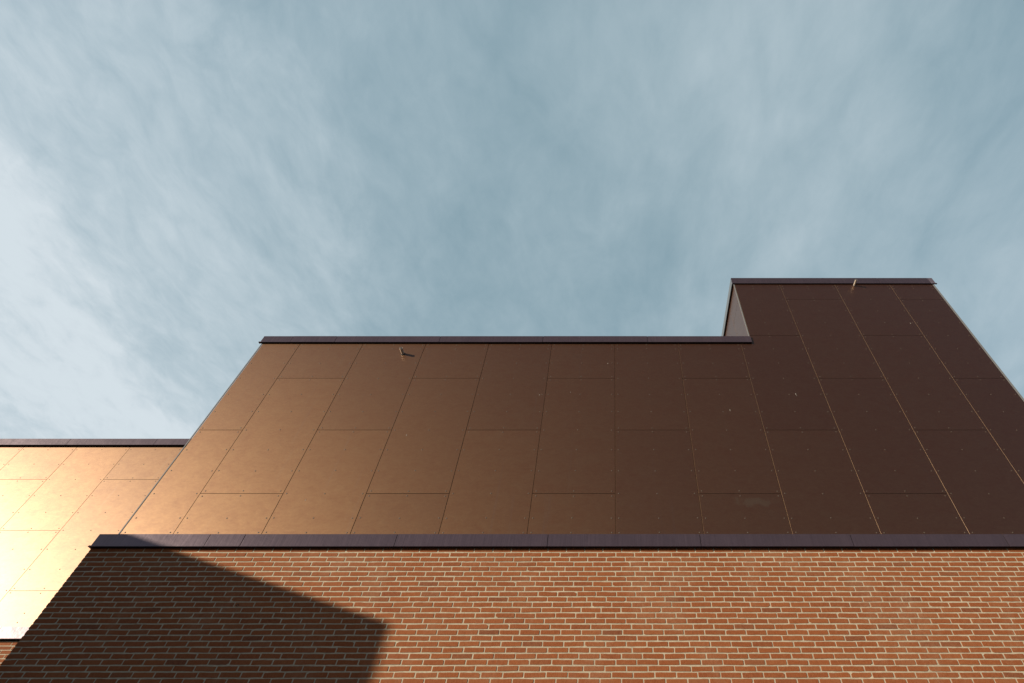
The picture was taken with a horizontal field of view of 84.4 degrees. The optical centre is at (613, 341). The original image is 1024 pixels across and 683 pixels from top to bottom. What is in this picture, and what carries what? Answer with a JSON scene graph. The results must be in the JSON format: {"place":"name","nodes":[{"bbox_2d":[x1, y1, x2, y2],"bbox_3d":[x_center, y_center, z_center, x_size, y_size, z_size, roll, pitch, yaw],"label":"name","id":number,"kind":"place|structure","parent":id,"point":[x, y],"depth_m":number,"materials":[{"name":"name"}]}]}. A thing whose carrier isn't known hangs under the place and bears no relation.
{"place":"outdoors","nodes":[
{"label":"outdoors","id":0,"kind":"place"},
{"bbox_2d":[0,439,189,665],"bbox_3d":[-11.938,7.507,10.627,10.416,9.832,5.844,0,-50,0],"label":"building wing","id":1,"kind":"structure","parent":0,"point":[65,504],"depth_m":11.36,"materials":[{"name":"brown metal"}]},
{"bbox_2d":[0,278,1023,682],"bbox_3d":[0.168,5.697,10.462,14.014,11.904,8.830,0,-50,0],"label":"building","id":2,"kind":"structure","parent":0,"point":[798,480],"depth_m":7.71,"materials":[{"name":"brown metal"}]},
{"bbox_2d":[0,0,1023,438],"label":"sky","id":3,"kind":"structure","parent":0,"point":[185,185],"materials":[{"name":"blue"}]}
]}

